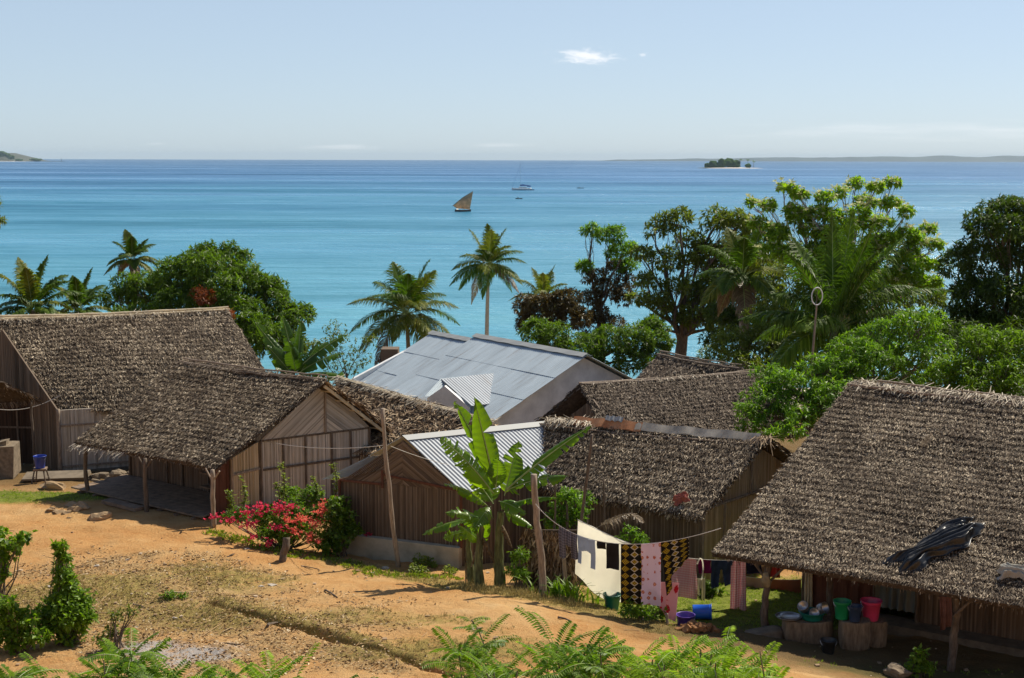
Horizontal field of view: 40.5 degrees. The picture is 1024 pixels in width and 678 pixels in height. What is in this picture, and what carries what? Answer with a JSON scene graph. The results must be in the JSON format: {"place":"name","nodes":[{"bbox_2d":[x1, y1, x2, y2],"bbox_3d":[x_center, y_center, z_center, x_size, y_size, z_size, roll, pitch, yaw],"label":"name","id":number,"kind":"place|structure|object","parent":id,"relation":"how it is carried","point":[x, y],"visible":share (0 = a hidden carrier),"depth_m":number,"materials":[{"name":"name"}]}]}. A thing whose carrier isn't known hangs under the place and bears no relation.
{"place":"outdoors","nodes":[
{"label":"outdoors","id":0,"kind":"place"},
{"bbox_2d":[0,159,1023,387],"bbox_3d":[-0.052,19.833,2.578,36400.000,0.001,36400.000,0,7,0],"label":"sea","id":1,"kind":"structure","parent":0,"point":[329,239],"depth_m":517.21,"materials":[{"name":"liquid"}]},
{"bbox_2d":[453,191,472,211],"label":"dhow","id":2,"kind":"object","parent":1,"relation":"on","point":[464,202],"visible":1,"depth_m":527.46,"materials":[{"name":"fabric"}]},
{"bbox_2d":[0,388,1023,677],"bbox_3d":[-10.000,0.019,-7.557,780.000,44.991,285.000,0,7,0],"label":"ground","id":3,"kind":"structure","parent":0,"point":[142,530],"depth_m":25.04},
{"bbox_2d":[0,438,20,478],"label":"masonry block","id":4,"kind":"structure","parent":3,"relation":"on","point":[10,463],"depth_m":37.96,"materials":[{"name":"concrete"}]},
{"bbox_2d":[0,525,37,596],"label":"yard shrub","id":5,"kind":"object","parent":3,"relation":"on","point":[17,543],"visible":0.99,"depth_m":25.74,"materials":[{"name":"green plant"}]},
{"bbox_2d":[0,381,44,467],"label":"lean to","id":6,"kind":"object","parent":3,"relation":"on","point":[10,394],"visible":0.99,"depth_m":39.14,"materials":[{"name":"plant"}]},
{"bbox_2d":[0,593,56,655],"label":"yard shrub","id":7,"kind":"object","parent":3,"relation":"on","point":[13,628],"visible":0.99,"depth_m":22.80,"materials":[{"name":"green plant"}]},
{"bbox_2d":[0,255,83,317],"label":"coconut palm","id":8,"kind":"object","parent":3,"relation":"on","point":[28,286],"visible":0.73,"depth_m":55.92,"materials":[{"name":"green plant"}]},
{"bbox_2d":[0,652,102,677],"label":"compound leaf shrub","id":9,"kind":"object","parent":3,"relation":"on","point":[32,672],"visible":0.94,"depth_m":10.86,"materials":[{"name":"green plant"}]},
{"bbox_2d":[21,470,90,480],"bbox_3d":[-12.424,3.738,37.790,1.738,0.136,0.813,-1,7,-8],"label":"doorstep","id":10,"kind":"object","parent":3,"relation":"on","point":[71,475],"visible":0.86,"depth_m":37.67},
{"bbox_2d":[30,538,99,646],"bbox_3d":[-7.508,4.252,23.322,1.018,1.891,1.070,-6,10,-41],"label":"yard shrub","id":11,"kind":"object","parent":3,"relation":"on","point":[69,602],"visible":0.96,"depth_m":23.21,"materials":[{"name":"green plant"}]},
{"bbox_2d":[56,267,113,313],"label":"coconut palm","id":12,"kind":"object","parent":3,"relation":"on","point":[87,297],"visible":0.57,"depth_m":60.04,"materials":[{"name":"green plant"}]},
{"bbox_2d":[88,469,128,481],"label":"stone wall","id":13,"kind":"structure","parent":3,"relation":"on","point":[95,477],"depth_m":37.81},
{"bbox_2d":[91,603,141,651],"bbox_3d":[-6.516,4.746,22.851,0.859,0.844,0.416,0,7,0],"label":"yard shrub","id":14,"kind":"object","parent":3,"relation":"on","point":[117,639],"visible":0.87,"depth_m":22.82,"materials":[{"name":"green plant"}]},
{"bbox_2d":[67,627,176,677],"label":"compound leaf shrub","id":15,"kind":"object","parent":3,"relation":"on","point":[115,657],"visible":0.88,"depth_m":10.65,"materials":[{"name":"green plant"}]},
{"bbox_2d":[101,498,143,511],"bbox_3d":[-9.440,4.023,33.646,1.277,0.093,0.300,6,9,37],"label":"loose plank","id":16,"kind":"object","parent":3,"relation":"on","point":[125,505],"visible":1,"depth_m":33.53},
{"bbox_2d":[104,229,159,283],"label":"coconut palm","id":17,"kind":"object","parent":3,"relation":"on","point":[131,248],"visible":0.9,"depth_m":73.68,"materials":[{"name":"green plant"}]},
{"bbox_2d":[0,306,276,470],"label":"thatched house","id":18,"kind":"structure","parent":3,"relation":"on","point":[91,369],"depth_m":41.87,"materials":[{"name":"plant"}]},
{"bbox_2d":[131,651,234,677],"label":"compound leaf shrub","id":19,"kind":"object","parent":3,"relation":"on","point":[157,665],"visible":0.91,"depth_m":10.22,"materials":[{"name":"green plant"}]},
{"bbox_2d":[93,239,317,360],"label":"mango tree","id":20,"kind":"object","parent":3,"relation":"on","point":[201,266],"visible":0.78,"depth_m":63.99,"materials":[{"name":"green plant"}]},
{"bbox_2d":[68,357,392,527],"bbox_3d":[-7.154,2.446,35.413,6.565,3.476,6.323,6,9,36],"label":"thatched hut","id":21,"kind":"object","parent":3,"relation":"on","point":[176,429],"visible":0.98,"depth_m":34.43,"materials":[{"name":"plant"}]},
{"bbox_2d":[210,460,229,515],"bbox_3d":[-6.924,3.585,32.966,0.066,1.394,0.527,7,10,44],"label":"door","id":22,"kind":"structure","parent":21,"relation":"in","point":[222,481],"depth_m":32.97,"materials":[{"name":"brown wood"}]},
{"bbox_2d":[192,643,320,677],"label":"compound leaf shrub","id":23,"kind":"object","parent":3,"relation":"on","point":[249,669],"visible":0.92,"depth_m":10.72,"materials":[{"name":"green plant"}]},
{"bbox_2d":[203,462,371,550],"bbox_3d":[-4.912,3.731,30.379,3.502,1.957,2.453,-2,8,-18],"label":"bougainvillea","id":24,"kind":"object","parent":3,"relation":"on","point":[277,529],"visible":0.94,"depth_m":30.32,"materials":[{"name":"red plant"}]},
{"bbox_2d":[255,312,345,380],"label":"banana plant","id":25,"kind":"object","parent":3,"relation":"on","point":[291,360],"visible":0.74,"depth_m":40.43,"materials":[{"name":"green plant"}]},
{"bbox_2d":[202,528,463,579],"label":"weeds","id":26,"kind":"object","parent":3,"relation":"on","point":[262,547],"visible":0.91,"depth_m":29.37,"materials":[{"name":"green plant"}]},
{"bbox_2d":[312,495,365,557],"bbox_3d":[-3.836,4.069,29.993,1.140,1.408,0.982,-6,9,-37],"label":"garden bush","id":27,"kind":"object","parent":3,"relation":"on","point":[343,525],"visible":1,"depth_m":29.88,"materials":[{"name":"green plant"}]},
{"bbox_2d":[304,319,378,379],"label":"twiggy bush","id":28,"kind":"object","parent":3,"relation":"on","point":[311,345],"visible":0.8,"depth_m":46.45,"materials":[{"name":"green plant"}]},
{"bbox_2d":[2,556,693,664],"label":"dry grass","id":29,"kind":"structure","parent":3,"relation":"on","point":[370,607],"depth_m":25.41,"materials":[{"name":"plant"}]},
{"bbox_2d":[2,530,746,674],"bbox_3d":[-2.775,4.966,26.009,20.499,1.462,10.696,0,7,0],"label":"straw","id":30,"kind":"object","parent":3,"relation":"on","point":[229,612],"visible":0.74,"depth_m":24.01,"materials":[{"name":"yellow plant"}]},
{"bbox_2d":[380,408,400,566],"bbox_3d":[-2.525,3.169,28.947,0.414,3.497,0.135,0,7,0],"label":"crooked pole","id":31,"kind":"object","parent":3,"relation":"on","point":[392,520],"visible":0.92,"depth_m":28.91,"materials":[{"name":"brown wood"}]},
{"bbox_2d":[347,258,459,365],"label":"coconut palm","id":32,"kind":"object","parent":3,"relation":"on","point":[406,294],"visible":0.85,"depth_m":87.46,"materials":[{"name":"green plant"}]},
{"bbox_2d":[331,375,501,476],"bbox_3d":[-3.732,2.750,38.327,4.326,3.044,11.252,-5,9,-37],"label":"thatched hut","id":33,"kind":"object","parent":3,"relation":"on","point":[406,415],"visible":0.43,"depth_m":36.13,"materials":[{"name":"brown plant"}]},
{"bbox_2d":[321,421,549,567],"bbox_3d":[-1.021,3.494,31.061,5.800,3.136,2.847,-4,9,-32],"label":"iron roofed hut","id":34,"kind":"object","parent":3,"relation":"on","point":[424,498],"visible":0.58,"depth_m":30.05,"materials":[{"name":"wood"}]},
{"bbox_2d":[5,526,936,677],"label":"leaf litter","id":35,"kind":"object","parent":3,"relation":"on","point":[255,634],"visible":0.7,"depth_m":24.20,"materials":[{"name":"plant"}]},
{"bbox_2d":[453,616,489,663],"bbox_3d":[-0.350,3.270,12.022,0.329,1.783,0.331,0,7,0],"label":"tall shoot","id":36,"kind":"object","parent":3,"relation":"on","point":[470,626],"visible":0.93,"depth_m":11.91,"materials":[{"name":"green plant"}]},
{"bbox_2d":[421,614,529,677],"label":"compound leaf shrub","id":37,"kind":"object","parent":3,"relation":"on","point":[491,645],"visible":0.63,"depth_m":11.66,"materials":[{"name":"green plant"}]},
{"bbox_2d":[449,223,526,334],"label":"coconut palm","id":38,"kind":"object","parent":3,"relation":"on","point":[490,252],"visible":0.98,"depth_m":121.16,"materials":[{"name":"green plant"}]},
{"bbox_2d":[353,330,632,425],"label":"metal roofed building","id":39,"kind":"structure","parent":3,"relation":"on","point":[508,381],"depth_m":51.92,"materials":[{"name":"metal"}]},
{"bbox_2d":[422,397,591,586],"bbox_3d":[-0.095,3.051,27.179,3.352,3.923,1.120,0,7,0],"label":"banana plant","id":40,"kind":"object","parent":3,"relation":"on","point":[493,471],"visible":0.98,"depth_m":27.16,"materials":[{"name":"green plant"}]},
{"bbox_2d":[2,488,1012,674],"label":"grass","id":41,"kind":"structure","parent":3,"relation":"on","point":[76,493],"depth_m":27.87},
{"bbox_2d":[12,522,1002,675],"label":"pebbles","id":42,"kind":"object","parent":3,"relation":"on","point":[495,637],"visible":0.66,"depth_m":25.11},
{"bbox_2d":[434,577,590,610],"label":"bank grass","id":43,"kind":"structure","parent":3,"relation":"on","point":[483,586],"depth_m":26.26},
{"bbox_2d":[504,545,532,589],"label":"garden bush","id":44,"kind":"object","parent":3,"relation":"on","point":[519,572],"visible":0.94,"depth_m":27.11,"materials":[{"name":"green plant"}]},
{"bbox_2d":[455,646,612,677],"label":"compound leaf shrub","id":45,"kind":"object","parent":3,"relation":"on","point":[497,671],"visible":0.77,"depth_m":10.42,"materials":[{"name":"green plant"}]},
{"bbox_2d":[531,474,546,597],"bbox_3d":[0.509,3.797,26.312,0.319,2.512,0.168,0,7,0],"label":"fence post","id":46,"kind":"object","parent":3,"relation":"on","point":[539,542],"visible":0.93,"depth_m":26.25,"materials":[{"name":"brown wood"}]},
{"bbox_2d":[509,265,581,320],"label":"coconut palm","id":47,"kind":"object","parent":3,"relation":"on","point":[543,280],"visible":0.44,"depth_m":111.99,"materials":[{"name":"green plant"}]},
{"bbox_2d":[517,528,578,590],"bbox_3d":[0.728,4.521,27.572,1.476,1.618,0.527,4,9,29],"label":"palm leaf fence","id":48,"kind":"object","parent":3,"relation":"on","point":[553,563],"visible":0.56,"depth_m":27.49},
{"bbox_2d":[510,286,592,344],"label":"tree","id":49,"kind":"object","parent":3,"relation":"on","point":[560,300],"visible":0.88,"depth_m":81.86,"materials":[{"name":"brown plant"}]},
{"bbox_2d":[513,574,604,605],"bbox_3d":[1.041,4.834,26.626,1.860,0.625,1.391,5,9,35],"label":"strap leaf clump","id":50,"kind":"object","parent":3,"relation":"on","point":[564,587],"visible":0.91,"depth_m":26.53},
{"bbox_2d":[540,486,597,529],"bbox_3d":[1.180,4.051,28.777,0.866,2.070,1.214,6,9,37],"label":"garden tree","id":51,"kind":"object","parent":3,"relation":"on","point":[575,501],"visible":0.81,"depth_m":28.56,"materials":[{"name":"green plant"}]},
{"bbox_2d":[507,605,647,677],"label":"compound leaf shrub","id":52,"kind":"object","parent":3,"relation":"on","point":[568,665],"visible":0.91,"depth_m":10.66,"materials":[{"name":"green plant"}]},
{"bbox_2d":[571,434,592,585],"bbox_3d":[1.340,3.496,27.176,0.481,3.313,0.088,0,7,0],"label":"leaning pole","id":53,"kind":"object","parent":3,"relation":"on","point":[586,478],"visible":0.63,"depth_m":27.06,"materials":[{"name":"brown wood"}]},
{"bbox_2d":[516,314,676,377],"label":"shade tree","id":54,"kind":"object","parent":3,"relation":"on","point":[599,348],"visible":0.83,"depth_m":71.65,"materials":[{"name":"green plant"}]},
{"bbox_2d":[602,477,604,531],"bbox_3d":[1.881,3.993,28.341,0.095,2.389,0.066,0,7,0],"label":"thin stake","id":55,"kind":"object","parent":3,"relation":"on","point":[603,502],"visible":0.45,"depth_m":28.23,"materials":[{"name":"brown wood"}]},
{"bbox_2d":[596,513,643,532],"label":"dry palm frond","id":56,"kind":"object","parent":55,"relation":"on","point":[609,521],"visible":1,"depth_m":27.79,"materials":[{"name":"brown plant"}]},
{"bbox_2d":[568,220,641,362],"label":"tree","id":57,"kind":"object","parent":3,"relation":"on","point":[616,294],"visible":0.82,"depth_m":84.91,"materials":[{"name":"green plant"}]},
{"bbox_2d":[614,522,648,543],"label":"garden bush","id":58,"kind":"object","parent":3,"relation":"on","point":[637,539],"visible":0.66,"depth_m":28.31,"materials":[{"name":"green plant"}]},
{"bbox_2d":[616,595,667,621],"bbox_3d":[2.499,4.997,25.678,1.373,0.642,0.572,-5,9,-36],"label":"garden bush","id":59,"kind":"object","parent":3,"relation":"on","point":[642,613],"visible":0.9,"depth_m":25.52,"materials":[{"name":"green plant"}]},
{"bbox_2d":[599,631,687,677],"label":"compound leaf shrub","id":60,"kind":"object","parent":3,"relation":"on","point":[623,660],"visible":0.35,"depth_m":11.49,"materials":[{"name":"green plant"}]},
{"bbox_2d":[539,414,792,589],"bbox_3d":[3.569,3.298,31.377,5.758,3.187,5.102,5,9,34],"label":"thatched hut","id":61,"kind":"object","parent":3,"relation":"on","point":[721,477],"visible":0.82,"depth_m":29.82,"materials":[{"name":"plant"}]},
{"bbox_2d":[534,369,799,441],"bbox_3d":[4.709,2.806,38.894,7.409,3.231,4.244,-3,8,-24],"label":"thatched hut","id":62,"kind":"object","parent":3,"relation":"on","point":[704,401],"visible":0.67,"depth_m":38.75,"materials":[{"name":"plant"}]},
{"bbox_2d":[618,634,756,677],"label":"compound leaf shrub","id":63,"kind":"object","parent":3,"relation":"on","point":[720,669],"visible":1,"depth_m":10.81,"materials":[{"name":"green plant"}]},
{"bbox_2d":[633,350,743,378],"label":"thatched hut","id":64,"kind":"object","parent":3,"relation":"on","point":[664,364],"visible":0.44,"depth_m":48.83,"materials":[{"name":"brown plant"}]},
{"bbox_2d":[674,619,720,632],"bbox_3d":[3.354,5.248,25.070,0.858,0.316,0.403,0,7,0],"label":"soil heap","id":65,"kind":"object","parent":3,"relation":"on","point":[693,626],"visible":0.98,"depth_m":25.01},
{"bbox_2d":[624,202,771,355],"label":"shade tree","id":66,"kind":"object","parent":3,"relation":"on","point":[687,317],"visible":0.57,"depth_m":77.83,"materials":[{"name":"green plant"}]},
{"bbox_2d":[692,604,711,619],"bbox_3d":[3.619,5.188,26.398,0.371,0.318,0.318,1,7,7],"label":"bucket","id":67,"kind":"object","parent":3,"relation":"on","point":[702,611],"visible":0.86,"depth_m":26.28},
{"bbox_2d":[687,626,792,677],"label":"compound leaf shrub","id":68,"kind":"object","parent":3,"relation":"on","point":[767,673],"visible":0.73,"depth_m":11.46,"materials":[{"name":"green plant"}]},
{"bbox_2d":[689,225,791,365],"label":"coconut palm","id":69,"kind":"object","parent":3,"relation":"on","point":[743,253],"visible":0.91,"depth_m":63.43,"materials":[{"name":"green plant"}]},
{"bbox_2d":[696,224,794,367],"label":"shade tree","id":70,"kind":"object","parent":3,"relation":"on","point":[727,315],"visible":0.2,"depth_m":72.22,"materials":[{"name":"green plant"}]},
{"bbox_2d":[744,625,783,638],"bbox_3d":[4.587,5.357,25.194,0.736,0.275,0.377,0,7,0],"label":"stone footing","id":71,"kind":"object","parent":3,"relation":"on","point":[774,631],"visible":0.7,"depth_m":25.08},
{"bbox_2d":[695,299,839,380],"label":"shade tree","id":72,"kind":"object","parent":3,"relation":"on","point":[769,348],"visible":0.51,"depth_m":57.78,"materials":[{"name":"green plant"}]},
{"bbox_2d":[781,614,832,643],"bbox_3d":[5.350,5.246,25.084,0.906,0.420,0.515,0,7,0],"label":"bench","id":73,"kind":"object","parent":3,"relation":"on","point":[803,631],"visible":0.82,"depth_m":24.85,"materials":[{"name":"brown wood"}]},
{"bbox_2d":[820,637,836,654],"bbox_3d":[5.518,5.360,24.191,0.300,0.240,0.297,0,7,0],"label":"bucket","id":74,"kind":"object","parent":3,"relation":"on","point":[828,644],"visible":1,"depth_m":24.11,"materials":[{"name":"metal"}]},
{"bbox_2d":[731,305,955,442],"bbox_3d":[8.800,1.893,36.206,7.026,5.451,3.161,-3,8,-23],"label":"leafy tree","id":75,"kind":"object","parent":3,"relation":"on","point":[816,398],"visible":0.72,"depth_m":36.10,"materials":[{"name":"green plant"}]},
{"bbox_2d":[738,210,952,417],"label":"coconut palm","id":76,"kind":"object","parent":3,"relation":"on","point":[844,287],"visible":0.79,"depth_m":44.77,"materials":[{"name":"green plant"}]},
{"bbox_2d":[742,174,948,377],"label":"flowering tree","id":77,"kind":"object","parent":3,"relation":"on","point":[912,258],"visible":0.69,"depth_m":59.73,"materials":[{"name":"green plant"}]},
{"bbox_2d":[745,262,955,360],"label":"shade tree","id":78,"kind":"object","parent":3,"relation":"on","point":[939,301],"visible":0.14,"depth_m":67.65,"materials":[{"name":"green plant"}]},
{"bbox_2d":[838,616,871,650],"bbox_3d":[6.100,5.228,24.678,0.556,0.520,0.464,0,7,0],"label":"stump seat","id":79,"kind":"object","parent":3,"relation":"on","point":[852,636],"visible":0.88,"depth_m":24.47,"materials":[{"name":"brown wood"}]},
{"bbox_2d":[833,598,851,619],"bbox_3d":[5.869,4.809,24.654,0.331,0.330,0.329,0,7,0],"label":"bucket","id":80,"kind":"object","parent":79,"relation":"on","point":[841,605],"visible":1,"depth_m":24.56,"materials":[{"name":"plastic"}]},
{"bbox_2d":[848,603,862,622],"bbox_3d":[6.063,4.851,24.528,0.269,0.280,0.265,0,7,0],"label":"bucket","id":81,"kind":"object","parent":79,"relation":"on","point":[854,609],"visible":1,"depth_m":24.45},
{"bbox_2d":[711,377,1023,671],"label":"thatched hut","id":82,"kind":"object","parent":3,"relation":"on","point":[861,486],"visible":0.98,"depth_m":25.89,"materials":[{"name":"plant"}]},
{"bbox_2d":[536,505,720,544],"bbox_3d":[2.115,3.448,25.608,3.459,0.607,0.403,1,7,8],"label":"clothesline","id":83,"kind":"object","parent":82,"relation":"attached to","point":[627,544],"visible":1,"depth_m":25.50,"materials":[{"name":"fabric"}]},
{"bbox_2d":[559,526,577,559],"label":"trousers","id":84,"kind":"object","parent":83,"relation":"hanging from","point":[568,538],"visible":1,"depth_m":25.78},
{"bbox_2d":[577,535,595,569],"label":"trousers","id":85,"kind":"object","parent":83,"relation":"hanging from","point":[586,544],"visible":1,"depth_m":25.67,"materials":[{"name":"fabric"}]},
{"bbox_2d":[606,543,618,569],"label":"black trousers","id":86,"kind":"object","parent":83,"relation":"hanging from","point":[612,555],"visible":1,"depth_m":25.54,"materials":[{"name":"fabric"}]},
{"bbox_2d":[621,544,641,604],"bbox_3d":[2.193,4.332,25.514,0.398,1.171,0.056,1,7,9],"label":"wrap cloth","id":87,"kind":"object","parent":83,"relation":"hanging from","point":[631,571],"visible":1,"depth_m":25.50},
{"bbox_2d":[641,542,660,605],"bbox_3d":[2.553,4.313,25.468,0.379,1.202,0.060,1,7,4],"label":"wrap cloth","id":88,"kind":"object","parent":83,"relation":"hanging from","point":[651,574],"visible":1,"depth_m":25.49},
{"bbox_2d":[659,582,678,621],"bbox_3d":[2.821,4.444,25.553,0.643,1.624,0.183,0,7,0],"label":"flowered cloth","id":89,"kind":"object","parent":83,"relation":"hanging from","point":[670,599],"visible":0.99,"depth_m":25.65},
{"bbox_2d":[661,537,688,594],"bbox_3d":[2.987,4.179,25.455,0.531,1.108,0.098,0,7,-2],"label":"wrap cloth","id":90,"kind":"object","parent":83,"relation":"hanging from","point":[675,554],"visible":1,"depth_m":25.41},
{"bbox_2d":[577,519,731,560],"bbox_3d":[3.113,3.947,26.785,3.688,1.010,0.602,-1,8,-12],"label":"clothesline","id":91,"kind":"object","parent":82,"relation":"attached to","point":[661,553],"visible":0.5,"depth_m":26.47,"materials":[{"name":"fabric"}]},
{"bbox_2d":[575,520,628,601],"bbox_3d":[1.735,4.264,26.462,1.139,1.541,0.201,3,8,18],"label":"cream sheet","id":92,"kind":"object","parent":91,"relation":"hanging from","point":[600,577],"visible":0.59,"depth_m":26.46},
{"bbox_2d":[672,558,697,598],"bbox_3d":[3.305,4.636,26.988,0.786,1.030,0.086,-5,9,-34],"label":"checked towel","id":93,"kind":"object","parent":91,"relation":"hanging from","point":[684,575],"visible":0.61,"depth_m":27.10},
{"bbox_2d":[711,560,732,588],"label":"blue jeans","id":94,"kind":"object","parent":91,"relation":"hanging from","point":[717,566],"visible":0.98,"depth_m":27.39,"materials":[{"name":"fabric"}]},
{"bbox_2d":[730,561,746,610],"bbox_3d":[4.452,4.949,27.322,0.327,1.143,0.329,0,7,0],"label":"checked towel","id":95,"kind":"object","parent":91,"relation":"hanging from","point":[738,588],"visible":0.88,"depth_m":27.31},
{"bbox_2d":[875,585,914,612],"bbox_3d":[7.239,4.139,26.082,0.748,1.963,0.115,5,9,34],"label":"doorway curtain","id":96,"kind":"object","parent":82,"relation":"hanging from","point":[892,598],"visible":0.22,"depth_m":26.17,"materials":[{"name":"fabric"}]},
{"bbox_2d":[882,516,983,573],"bbox_3d":[7.507,3.617,24.437,1.950,0.820,0.727,-3,8,-23],"label":"black plastic sheet","id":97,"kind":"object","parent":82,"relation":"on","point":[946,538],"visible":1,"depth_m":24.31,"materials":[{"name":"plastic"}]},
{"bbox_2d":[939,596,951,629],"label":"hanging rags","id":98,"kind":"object","parent":82,"relation":"hanging from","point":[945,612],"visible":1,"depth_m":23.48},
{"bbox_2d":[995,562,1023,579],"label":"white rag","id":99,"kind":"object","parent":82,"relation":"on","point":[1006,570],"visible":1,"depth_m":23.37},
{"bbox_2d":[870,616,886,647],"bbox_3d":[6.524,5.250,24.882,0.371,0.480,0.412,0,7,0],"label":"stump seat","id":100,"kind":"object","parent":3,"relation":"on","point":[879,634],"visible":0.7,"depth_m":24.69,"materials":[{"name":"brown wood"}]},
{"bbox_2d":[860,597,882,621],"bbox_3d":[6.422,4.843,24.809,0.393,0.360,0.392,0,7,0],"label":"bucket","id":101,"kind":"object","parent":100,"relation":"on","point":[871,608],"visible":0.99,"depth_m":24.70,"materials":[{"name":"plastic"}]},
{"bbox_2d":[883,662,912,677],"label":"rock","id":102,"kind":"object","parent":3,"relation":"on","point":[895,670],"visible":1,"depth_m":22.98,"materials":[{"name":"stone"}]},
{"bbox_2d":[904,643,937,677],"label":"seedling","id":103,"kind":"object","parent":3,"relation":"on","point":[919,664],"visible":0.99,"depth_m":23.13,"materials":[{"name":"green plant"}]},
{"bbox_2d":[875,314,1023,395],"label":"leafy tree","id":104,"kind":"object","parent":3,"relation":"on","point":[951,329],"visible":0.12,"depth_m":45.13,"materials":[{"name":"green plant"}]},
{"bbox_2d":[911,323,1023,398],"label":"leafy tree","id":105,"kind":"object","parent":3,"relation":"on","point":[975,375],"visible":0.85,"depth_m":38.79,"materials":[{"name":"green plant"}]},
{"bbox_2d":[934,193,1023,358],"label":"mango tree","id":106,"kind":"object","parent":3,"relation":"on","point":[985,290],"visible":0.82,"depth_m":51.46,"materials":[{"name":"green plant"}]},
{"bbox_2d":[0,0,1023,160],"label":"sky","id":107,"kind":"structure","parent":0,"point":[596,80],"materials":[{"name":"blue"}]},
{"bbox_2d":[601,156,1023,161],"bbox_3d":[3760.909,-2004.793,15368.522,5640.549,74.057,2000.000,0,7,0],"label":"hills","id":108,"kind":"structure","parent":0,"point":[934,159],"depth_m":14700.82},
{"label":"clothesline","id":109,"kind":"object","parent":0,"visible":0},
{"bbox_2d":[770,580,800,592],"bbox_3d":[5.735,5.271,29.067,0.650,0.509,0.070,1,7,9],"label":"blanket","id":110,"kind":"object","parent":109,"relation":"hanging from","point":[793,586],"visible":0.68,"depth_m":29.03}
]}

